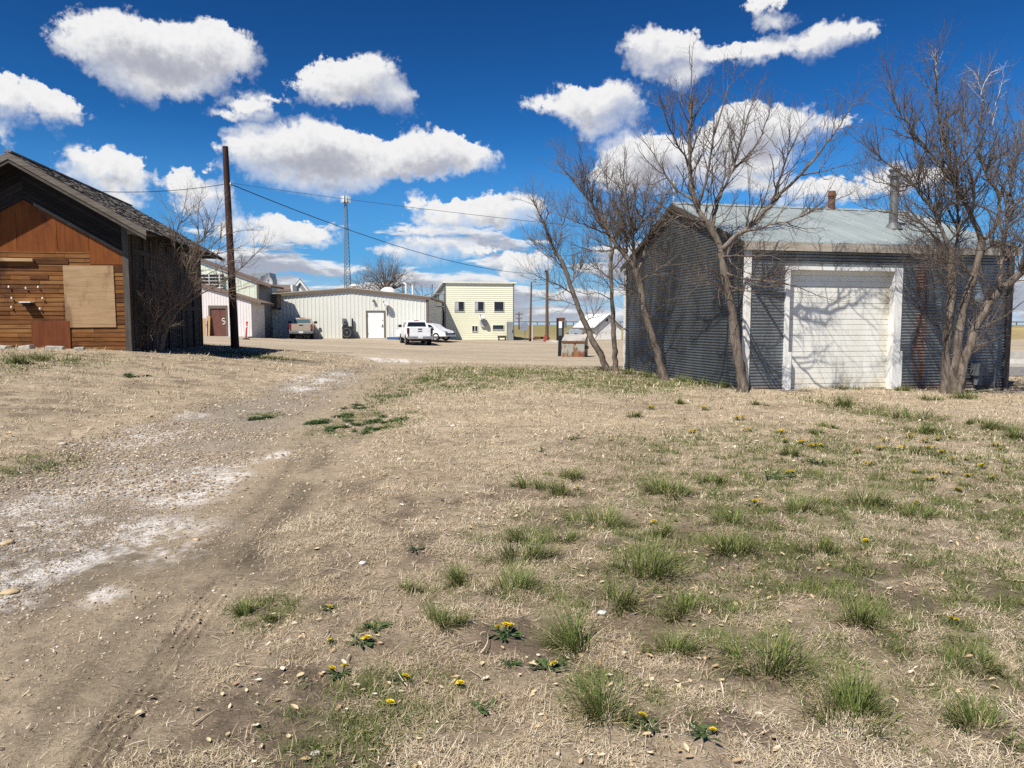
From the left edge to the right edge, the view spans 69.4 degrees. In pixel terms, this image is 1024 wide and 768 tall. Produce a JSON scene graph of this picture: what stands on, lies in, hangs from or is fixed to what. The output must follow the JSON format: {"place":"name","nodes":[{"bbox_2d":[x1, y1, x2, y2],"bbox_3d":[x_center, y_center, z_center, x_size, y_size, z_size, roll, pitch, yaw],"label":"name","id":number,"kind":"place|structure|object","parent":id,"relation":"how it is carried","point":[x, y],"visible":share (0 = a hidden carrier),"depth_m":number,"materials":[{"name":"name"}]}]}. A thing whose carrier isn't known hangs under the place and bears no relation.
{"place":"outdoors","nodes":[
{"label":"outdoors","id":0,"kind":"place"},
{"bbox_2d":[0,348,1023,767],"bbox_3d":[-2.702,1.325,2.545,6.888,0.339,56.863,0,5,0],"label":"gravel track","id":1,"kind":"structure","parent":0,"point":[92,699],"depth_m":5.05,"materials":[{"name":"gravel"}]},
{"bbox_2d":[0,588,20,594],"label":"stone","id":2,"kind":"object","parent":1,"relation":"on","point":[10,591],"visible":1,"depth_m":4.57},
{"bbox_2d":[220,593,262,618],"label":"grass tuft","id":3,"kind":"object","parent":1,"relation":"on","point":[242,608],"visible":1,"depth_m":4.25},
{"bbox_2d":[260,610,283,623],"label":"grass tuft","id":4,"kind":"object","parent":1,"relation":"on","point":[270,617],"visible":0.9,"depth_m":4.14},
{"bbox_2d":[342,417,372,431],"bbox_3d":[-2.558,0.657,12.168,0.577,0.070,1.440,-1,5,-11],"label":"weed patch","id":5,"kind":"object","parent":1,"relation":"on","point":[351,420],"visible":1,"depth_m":12.34,"materials":[{"name":"green plant"}]},
{"bbox_2d":[357,425,389,433],"bbox_3d":[-2.229,0.706,11.563,0.451,0.068,0.739,2,5,19],"label":"weed patch","id":6,"kind":"object","parent":1,"relation":"on","point":[365,430],"visible":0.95,"depth_m":11.60,"materials":[{"name":"green plant"}]},
{"bbox_2d":[0,325,1023,767],"bbox_3d":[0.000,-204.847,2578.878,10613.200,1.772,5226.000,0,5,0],"label":"ground","id":7,"kind":"structure","parent":0,"point":[180,731],"depth_m":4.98,"materials":[{"name":"plant"}]},
{"bbox_2d":[7,352,32,363],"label":"grass tuft","id":8,"kind":"object","parent":7,"relation":"on","point":[15,360],"visible":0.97,"depth_m":17.42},
{"bbox_2d":[28,350,80,361],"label":"grass tuft","id":9,"kind":"object","parent":7,"relation":"on","point":[44,357],"visible":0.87,"depth_m":18.39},
{"bbox_2d":[0,150,225,350],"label":"wooden building","id":10,"kind":"structure","parent":7,"relation":"on","point":[75,251],"depth_m":21.56,"materials":[{"name":"brown wood"}]},
{"bbox_2d":[134,175,282,352],"bbox_3d":[-9.485,-3.694,23.116,5.144,5.757,3.245,0,5,0],"label":"shrubby tree","id":11,"kind":"object","parent":7,"relation":"on","point":[166,326],"visible":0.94,"depth_m":22.97,"materials":[{"name":"brown plant"}]},
{"bbox_2d":[222,146,238,347],"bbox_3d":[-11.269,-5.237,29.678,0.437,8.406,0.328,0,5,0],"label":"power pole","id":12,"kind":"object","parent":7,"relation":"on","point":[234,332],"visible":0.84,"depth_m":29.58,"materials":[{"name":"wood"}]},
{"bbox_2d":[233,185,533,273],"bbox_3d":[-3.943,-8.848,49.443,0.029,1.412,42.566,2,5,20],"label":"wire","id":13,"kind":"object","parent":12,"relation":"attached to","point":[357,232],"visible":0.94,"depth_m":37.46,"materials":[{"name":"black paint"}]},
{"bbox_2d":[233,183,647,233],"bbox_3d":[-3.083,-6.435,26.813,17.079,2.709,0.013,2,5,19],"label":"wire","id":14,"kind":"object","parent":12,"relation":"attached to","point":[419,208],"visible":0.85,"depth_m":26.91,"materials":[{"name":"black paint"}]},
{"bbox_2d":[277,285,296,292],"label":"brown roof house","id":15,"kind":"structure","parent":7,"relation":"on","point":[288,288],"depth_m":81.95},
{"bbox_2d":[295,279,308,290],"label":"white gable house","id":16,"kind":"structure","parent":7,"relation":"on","point":[300,284],"depth_m":83.36,"materials":[{"name":"paint"}]},
{"bbox_2d":[323,663,350,678],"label":"dandelion","id":17,"kind":"object","parent":7,"relation":"on","point":[332,668],"visible":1,"depth_m":3.38,"materials":[{"name":"green plant"}]},
{"bbox_2d":[341,190,350,287],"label":"cell tower","id":18,"kind":"structure","parent":7,"relation":"on","point":[344,201],"depth_m":148.02,"materials":[{"name":"metal"}]},
{"bbox_2d":[336,270,375,289],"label":"bare tree","id":19,"kind":"object","parent":7,"relation":"on","point":[357,281],"visible":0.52,"depth_m":91.18,"materials":[{"name":"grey plant"}]},
{"bbox_2d":[345,634,376,647],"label":"dandelion","id":20,"kind":"object","parent":7,"relation":"on","point":[364,637],"visible":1,"depth_m":3.72,"materials":[{"name":"green plant"}]},
{"bbox_2d":[354,620,379,632],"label":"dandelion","id":21,"kind":"object","parent":7,"relation":"on","point":[363,625],"visible":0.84,"depth_m":3.91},
{"bbox_2d":[362,619,394,633],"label":"dandelion","id":22,"kind":"object","parent":7,"relation":"on","point":[377,628],"visible":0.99,"depth_m":3.92,"materials":[{"name":"green plant"}]},
{"bbox_2d":[348,248,421,292],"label":"bare tree","id":23,"kind":"object","parent":7,"relation":"on","point":[387,283],"visible":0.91,"depth_m":85.53,"materials":[{"name":"brown plant"}]},
{"bbox_2d":[385,669,415,682],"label":"dandelion","id":24,"kind":"object","parent":7,"relation":"on","point":[405,674],"visible":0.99,"depth_m":3.33,"materials":[{"name":"green plant"}]},
{"bbox_2d":[389,572,428,595],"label":"grass tuft","id":25,"kind":"object","parent":7,"relation":"on","point":[408,587],"visible":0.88,"depth_m":4.51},
{"bbox_2d":[411,589,480,637],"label":"grass tuft","id":26,"kind":"object","parent":7,"relation":"on","point":[434,617],"visible":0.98,"depth_m":3.96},
{"bbox_2d":[430,553,487,588],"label":"grass tuft","id":27,"kind":"object","parent":7,"relation":"on","point":[455,576],"visible":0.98,"depth_m":4.66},
{"bbox_2d":[470,697,494,713],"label":"dandelion","id":28,"kind":"object","parent":7,"relation":"on","point":[483,708],"visible":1,"depth_m":3.09,"materials":[{"name":"green plant"}]},
{"bbox_2d":[484,622,522,640],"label":"dandelion","id":29,"kind":"object","parent":7,"relation":"on","point":[508,625],"visible":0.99,"depth_m":3.84,"materials":[{"name":"green plant"}]},
{"bbox_2d":[498,657,521,666],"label":"dandelion","id":30,"kind":"object","parent":7,"relation":"on","point":[510,661],"visible":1,"depth_m":3.50,"materials":[{"name":"green plant"}]},
{"bbox_2d":[0,373,1023,767],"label":"fallen leaves","id":31,"kind":"object","parent":7,"relation":"on","point":[776,747],"depth_m":3.79,"materials":[{"name":"plant"}]},
{"bbox_2d":[467,552,573,602],"bbox_3d":[0.039,1.158,4.492,0.707,0.236,0.522,0,5,0],"label":"grass tuft","id":32,"kind":"object","parent":7,"relation":"on","point":[517,582],"visible":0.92,"depth_m":4.47,"materials":[{"name":"plant"}]},
{"bbox_2d":[467,516,576,565],"bbox_3d":[0.085,1.050,5.032,0.822,0.408,0.655,-2,5,-25],"label":"grass tuft","id":33,"kind":"object","parent":7,"relation":"on","point":[528,550],"visible":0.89,"depth_m":5.07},
{"bbox_2d":[494,520,557,547],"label":"grass tuft","id":34,"kind":"object","parent":7,"relation":"on","point":[514,538],"visible":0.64,"depth_m":5.54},
{"bbox_2d":[502,468,554,493],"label":"grass tuft","id":35,"kind":"object","parent":7,"relation":"on","point":[535,484],"visible":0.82,"depth_m":7.40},
{"bbox_2d":[544,270,548,340],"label":"utility pole","id":36,"kind":"object","parent":7,"relation":"on","point":[547,317],"visible":0.76,"depth_m":69.59,"materials":[{"name":"brown wood"}]},
{"bbox_2d":[526,657,571,671],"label":"dandelion","id":37,"kind":"object","parent":7,"relation":"on","point":[552,663],"visible":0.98,"depth_m":3.45,"materials":[{"name":"green plant"}]},
{"bbox_2d":[533,468,586,500],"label":"grass tuft","id":38,"kind":"object","parent":7,"relation":"on","point":[561,490],"visible":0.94,"depth_m":7.06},
{"bbox_2d":[544,525,583,545],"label":"grass tuft","id":39,"kind":"object","parent":7,"relation":"on","point":[567,538],"visible":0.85,"depth_m":5.53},
{"bbox_2d":[506,172,623,371],"bbox_3d":[1.740,-3.722,25.055,4.124,6.968,3.864,0,5,0],"label":"bare tree","id":40,"kind":"object","parent":7,"relation":"on","point":[594,343],"visible":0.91,"depth_m":24.98,"materials":[{"name":"brown plant"}]},
{"bbox_2d":[542,461,587,482],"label":"grass tuft","id":41,"kind":"object","parent":7,"relation":"on","point":[577,475],"visible":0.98,"depth_m":7.88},
{"bbox_2d":[518,586,623,666],"bbox_3d":[0.285,1.163,3.692,0.627,0.357,0.678,0,5,0],"label":"grass tuft","id":42,"kind":"object","parent":7,"relation":"on","point":[566,640],"visible":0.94,"depth_m":3.71,"materials":[{"name":"plant"}]},
{"bbox_2d":[526,649,657,741],"bbox_3d":[0.331,1.233,3.019,0.556,0.288,0.557,0,5,0],"label":"grass tuft","id":43,"kind":"object","parent":7,"relation":"on","point":[597,707],"visible":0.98,"depth_m":3.02,"materials":[{"name":"plant"}]},
{"bbox_2d":[550,487,643,531],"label":"grass tuft","id":44,"kind":"object","parent":7,"relation":"on","point":[609,517],"visible":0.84,"depth_m":6.10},
{"bbox_2d":[572,314,622,339],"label":"white shed","id":45,"kind":"structure","parent":7,"relation":"on","point":[604,325],"depth_m":82.38,"materials":[{"name":"paint"}]},
{"bbox_2d":[557,163,650,371],"bbox_3d":[3.022,-3.791,24.201,3.972,7.192,2.800,2,5,23],"label":"bare tree","id":46,"kind":"object","parent":7,"relation":"on","point":[614,349],"visible":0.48,"depth_m":24.74,"materials":[{"name":"brown plant"}]},
{"bbox_2d":[203,336,1023,366],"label":"parking lot","id":47,"kind":"structure","parent":7,"relation":"on","point":[531,352],"depth_m":43.77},
{"bbox_2d":[203,316,209,335],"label":"leaning board","id":48,"kind":"object","parent":47,"relation":"on","point":[208,326],"visible":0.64,"depth_m":54.57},
{"bbox_2d":[202,283,273,337],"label":"white annex","id":49,"kind":"object","parent":47,"relation":"on","point":[215,306],"visible":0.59,"depth_m":54.80,"materials":[{"name":"metal"}]},
{"bbox_2d":[211,309,225,335],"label":"door","id":50,"kind":"structure","parent":49,"relation":"in","point":[218,316],"depth_m":54.84,"materials":[{"name":"red paint"}]},
{"bbox_2d":[201,259,283,337],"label":"pale green building","id":51,"kind":"structure","parent":47,"relation":"on","point":[258,291],"depth_m":57.61,"materials":[{"name":"metal"}]},
{"bbox_2d":[201,273,223,287],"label":"window","id":52,"kind":"structure","parent":51,"relation":"in","point":[209,276],"depth_m":57.40,"materials":[{"name":"white glass"}]},
{"bbox_2d":[271,294,280,309],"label":"wall fan","id":53,"kind":"object","parent":51,"relation":"attached to","point":[276,299],"depth_m":60.70,"materials":[{"name":"black paint"}]},
{"bbox_2d":[251,273,276,292],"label":"cooling tower","id":54,"kind":"structure","parent":47,"relation":"on","point":[271,275],"depth_m":66.07,"materials":[{"name":"grey metal"}]},
{"bbox_2d":[259,275,272,287],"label":"mast dish","id":55,"kind":"object","parent":47,"relation":"on","point":[267,278],"visible":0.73,"depth_m":59.11,"materials":[{"name":"grey metal"}]},
{"bbox_2d":[288,318,316,338],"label":"tan pickup","id":56,"kind":"object","parent":47,"relation":"on","point":[301,326],"visible":0.95,"depth_m":58.47,"materials":[{"name":"paint"}]},
{"bbox_2d":[342,326,353,337],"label":"air conditioner","id":57,"kind":"object","parent":47,"relation":"on","point":[347,331],"visible":1,"depth_m":60.88,"materials":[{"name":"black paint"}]},
{"bbox_2d":[272,287,443,338],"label":"white metal building","id":58,"kind":"structure","parent":47,"relation":"on","point":[328,310],"depth_m":61.71,"materials":[{"name":"metal"}]},
{"bbox_2d":[367,312,383,337],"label":"door","id":59,"kind":"structure","parent":58,"relation":"in","point":[375,320],"depth_m":61.80,"materials":[{"name":"white paint"}]},
{"bbox_2d":[398,320,432,344],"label":"white pickup","id":60,"kind":"object","parent":47,"relation":"on","point":[418,330],"visible":0.98,"depth_m":53.90,"materials":[{"name":"paint"}]},
{"bbox_2d":[396,323,455,340],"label":"white car","id":61,"kind":"object","parent":47,"relation":"on","point":[439,331],"visible":0.53,"depth_m":58.87,"materials":[{"name":"paint"}]},
{"bbox_2d":[432,281,516,339],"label":"cream building","id":62,"kind":"structure","parent":47,"relation":"on","point":[467,304],"depth_m":75.24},
{"bbox_2d":[454,301,463,311],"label":"window","id":63,"kind":"structure","parent":62,"relation":"in","point":[458,305],"depth_m":74.81,"materials":[{"name":"glass"}]},
{"bbox_2d":[474,301,483,311],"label":"window","id":64,"kind":"structure","parent":62,"relation":"in","point":[478,305],"depth_m":75.17,"materials":[{"name":"glass"}]},
{"bbox_2d":[494,301,503,311],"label":"window","id":65,"kind":"structure","parent":62,"relation":"in","point":[498,305],"depth_m":75.54,"materials":[{"name":"glass"}]},
{"bbox_2d":[507,322,512,339],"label":"old cabinet","id":66,"kind":"object","parent":47,"relation":"on","point":[509,330],"visible":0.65,"depth_m":75.22,"materials":[{"name":"grey metal"}]},
{"bbox_2d":[529,281,536,340],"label":"street lamp","id":67,"kind":"object","parent":47,"relation":"on","point":[530,320],"visible":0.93,"depth_m":71.61,"materials":[{"name":"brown metal"}]},
{"bbox_2d":[556,318,566,340],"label":"fuel pump","id":68,"kind":"object","parent":47,"relation":"on","point":[561,324],"visible":0.82,"depth_m":66.69,"materials":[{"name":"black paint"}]},
{"bbox_2d":[561,333,588,356],"bbox_3d":[3.406,-2.109,39.939,1.400,1.260,1.280,1,5,14],"label":"dumpster","id":69,"kind":"object","parent":47,"relation":"on","point":[575,345],"visible":0.93,"depth_m":39.43,"materials":[{"name":"paint"}]},
{"bbox_2d":[1010,351,1023,366],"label":"concrete barrier","id":70,"kind":"object","parent":47,"relation":"on","point":[1016,358],"depth_m":30.36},
{"bbox_2d":[566,562,661,617],"bbox_3d":[0.582,1.180,4.310,0.644,0.293,0.530,0,5,0],"label":"grass tuft","id":71,"kind":"object","parent":7,"relation":"on","point":[633,599],"visible":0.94,"depth_m":4.28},
{"bbox_2d":[539,124,700,380],"bbox_3d":[3.117,-3.741,21.322,4.638,7.662,3.606,0,5,0],"label":"bare tree","id":72,"kind":"object","parent":7,"relation":"on","point":[621,224],"visible":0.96,"depth_m":21.11,"materials":[{"name":"grey plant"}]},
{"bbox_2d":[550,509,709,592],"bbox_3d":[0.744,1.022,4.762,1.084,0.541,0.921,0,5,0],"label":"grass tuft","id":73,"kind":"object","parent":7,"relation":"on","point":[647,566],"visible":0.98,"depth_m":4.74,"materials":[{"name":"plant"}]},
{"bbox_2d":[626,711,668,732],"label":"dandelion","id":74,"kind":"object","parent":7,"relation":"on","point":[647,721],"visible":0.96,"depth_m":2.93,"materials":[{"name":"green plant"}]},
{"bbox_2d":[645,512,686,540],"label":"grass tuft","id":75,"kind":"object","parent":7,"relation":"on","point":[666,529],"visible":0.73,"depth_m":5.73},
{"bbox_2d":[625,464,708,504],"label":"grass tuft","id":76,"kind":"object","parent":7,"relation":"on","point":[658,489],"visible":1,"depth_m":7.08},
{"bbox_2d":[624,579,712,626],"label":"grass tuft","id":77,"kind":"object","parent":7,"relation":"on","point":[685,605],"visible":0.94,"depth_m":4.15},
{"bbox_2d":[634,619,719,666],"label":"grass tuft","id":78,"kind":"object","parent":7,"relation":"on","point":[678,645],"visible":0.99,"depth_m":3.69,"materials":[{"name":"plant"}]},
{"bbox_2d":[683,722,722,742],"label":"dandelion","id":79,"kind":"object","parent":7,"relation":"on","point":[702,734],"visible":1,"depth_m":2.85,"materials":[{"name":"green plant"}]},
{"bbox_2d":[688,467,733,486],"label":"grass tuft","id":80,"kind":"object","parent":7,"relation":"on","point":[718,479],"visible":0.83,"depth_m":7.51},
{"bbox_2d":[699,499,747,528],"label":"grass tuft","id":81,"kind":"object","parent":7,"relation":"on","point":[726,517],"visible":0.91,"depth_m":6.04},
{"bbox_2d":[692,517,775,559],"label":"grass tuft","id":82,"kind":"object","parent":7,"relation":"on","point":[725,549],"visible":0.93,"depth_m":5.24,"materials":[{"name":"plant"}]},
{"bbox_2d":[625,34,882,392],"bbox_3d":[5.580,-3.830,17.354,6.175,8.478,4.295,1,5,11],"label":"bare tree","id":83,"kind":"object","parent":7,"relation":"on","point":[725,275],"visible":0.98,"depth_m":17.07,"materials":[{"name":"grey plant"}]},
{"bbox_2d":[514,320,1023,324],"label":"guard rail","id":84,"kind":"object","parent":7,"relation":"on","point":[620,321],"visible":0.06,"depth_m":134.32,"materials":[{"name":"metal"}]},
{"bbox_2d":[696,600,850,694],"bbox_3d":[1.215,1.202,3.471,0.743,0.359,0.671,0,5,0],"label":"grass tuft","id":85,"kind":"object","parent":7,"relation":"on","point":[781,657],"visible":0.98,"depth_m":3.46,"materials":[{"name":"plant"}]},
{"bbox_2d":[775,442,803,456],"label":"grass tuft","id":86,"kind":"object","parent":7,"relation":"on","point":[786,452],"visible":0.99,"depth_m":9.11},
{"bbox_2d":[766,483,829,514],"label":"grass tuft","id":87,"kind":"object","parent":7,"relation":"on","point":[799,506],"visible":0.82,"depth_m":6.41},
{"bbox_2d":[784,530,856,557],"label":"grass tuft","id":88,"kind":"object","parent":7,"relation":"on","point":[821,544],"visible":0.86,"depth_m":5.25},
{"bbox_2d":[620,202,1021,389],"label":"steel shed","id":89,"kind":"structure","parent":7,"relation":"on","point":[793,343],"depth_m":19.13,"materials":[{"name":"grey metal"}]},
{"bbox_2d":[827,191,836,209],"bbox_3d":[9.877,-5.634,22.846,0.268,0.640,0.268,-1,5,-12],"label":"roof vent","id":90,"kind":"object","parent":89,"relation":"on","point":[832,194],"visible":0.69,"depth_m":22.77,"materials":[{"name":"metal"}]},
{"bbox_2d":[788,270,889,388],"bbox_3d":[8.280,-1.354,18.860,2.980,3.060,0.043,-1,5,-12],"label":"roll up door","id":91,"kind":"structure","parent":89,"relation":"in","point":[843,344],"depth_m":18.86,"materials":[{"name":"white paint"}]},
{"bbox_2d":[886,168,902,228],"bbox_3d":[10.697,-5.088,20.706,0.520,1.820,0.507,-1,5,-12],"label":"stove pipe","id":92,"kind":"object","parent":89,"relation":"on","point":[895,199],"visible":0.45,"depth_m":20.61,"materials":[{"name":"metal"}]},
{"bbox_2d":[968,362,995,388],"bbox_3d":[12.344,-0.149,19.477,0.993,0.843,0.230,-1,5,-12],"label":"gas meter","id":93,"kind":"object","parent":89,"relation":"attached to","point":[978,371],"visible":0.85,"depth_m":19.38,"materials":[{"name":"metal"}]},
{"bbox_2d":[813,418,842,429],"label":"grass tuft","id":94,"kind":"object","parent":7,"relation":"on","point":[824,424],"visible":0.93,"depth_m":11.70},
{"bbox_2d":[829,392,859,407],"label":"grass tuft","id":95,"kind":"object","parent":7,"relation":"on","point":[849,403],"visible":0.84,"depth_m":14.57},
{"bbox_2d":[779,652,922,755],"bbox_3d":[1.394,1.250,3.039,0.559,0.307,0.606,4,6,39],"label":"grass tuft","id":96,"kind":"object","parent":7,"relation":"on","point":[850,692],"visible":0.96,"depth_m":3.05,"materials":[{"name":"plant"}]},
{"bbox_2d":[824,589,897,633],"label":"grass tuft","id":97,"kind":"object","parent":7,"relation":"on","point":[863,620],"visible":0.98,"depth_m":3.93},
{"bbox_2d":[813,473,912,508],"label":"grass tuft","id":98,"kind":"object","parent":7,"relation":"on","point":[869,499],"visible":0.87,"depth_m":6.53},
{"bbox_2d":[872,402,955,421],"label":"grass tuft","id":99,"kind":"object","parent":7,"relation":"on","point":[905,412],"visible":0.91,"depth_m":12.81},
{"bbox_2d":[890,497,944,522],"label":"grass tuft","id":100,"kind":"object","parent":7,"relation":"on","point":[908,510],"visible":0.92,"depth_m":6.18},
{"bbox_2d":[896,440,945,457],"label":"grass tuft","id":101,"kind":"object","parent":7,"relation":"on","point":[919,451],"visible":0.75,"depth_m":9.07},
{"bbox_2d":[897,420,951,435],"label":"grass tuft","id":102,"kind":"object","parent":7,"relation":"on","point":[928,429],"visible":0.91,"depth_m":11.00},
{"bbox_2d":[912,393,943,400],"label":"grass tuft","id":103,"kind":"object","parent":7,"relation":"on","point":[925,398],"visible":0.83,"depth_m":16.10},
{"bbox_2d":[837,10,1023,394],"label":"bare tree","id":104,"kind":"object","parent":7,"relation":"on","point":[953,372],"visible":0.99,"depth_m":17.04,"materials":[{"name":"grey plant"}]},
{"bbox_2d":[947,389,982,400],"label":"grass tuft","id":105,"kind":"object","parent":7,"relation":"on","point":[965,396],"visible":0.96,"depth_m":16.29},
{"bbox_2d":[919,668,1023,759],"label":"grass tuft","id":106,"kind":"object","parent":7,"relation":"on","point":[985,714],"visible":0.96,"depth_m":2.98,"materials":[{"name":"plant"}]},
{"bbox_2d":[938,629,1011,681],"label":"grass tuft","id":107,"kind":"object","parent":7,"relation":"on","point":[982,659],"visible":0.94,"depth_m":3.47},
{"bbox_2d":[976,413,1022,429],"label":"grass tuft","id":108,"kind":"object","parent":7,"relation":"on","point":[991,426],"visible":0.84,"depth_m":11.43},
{"bbox_2d":[990,418,1023,440],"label":"grass tuft","id":109,"kind":"object","parent":7,"relation":"on","point":[1014,434],"visible":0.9,"depth_m":10.47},
{"bbox_2d":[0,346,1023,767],"bbox_3d":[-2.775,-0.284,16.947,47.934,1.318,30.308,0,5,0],"label":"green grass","id":110,"kind":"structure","parent":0,"point":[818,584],"depth_m":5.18,"materials":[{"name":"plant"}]},
{"bbox_2d":[0,0,1023,324],"label":"sky","id":111,"kind":"structure","parent":0,"point":[441,105],"materials":[{"name":"blue"}]},
{"bbox_2d":[1009,367,1023,375],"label":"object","id":112,"kind":"structure","parent":0,"point":[1013,371],"depth_m":26.48,"materials":[{"name":"concrete"}]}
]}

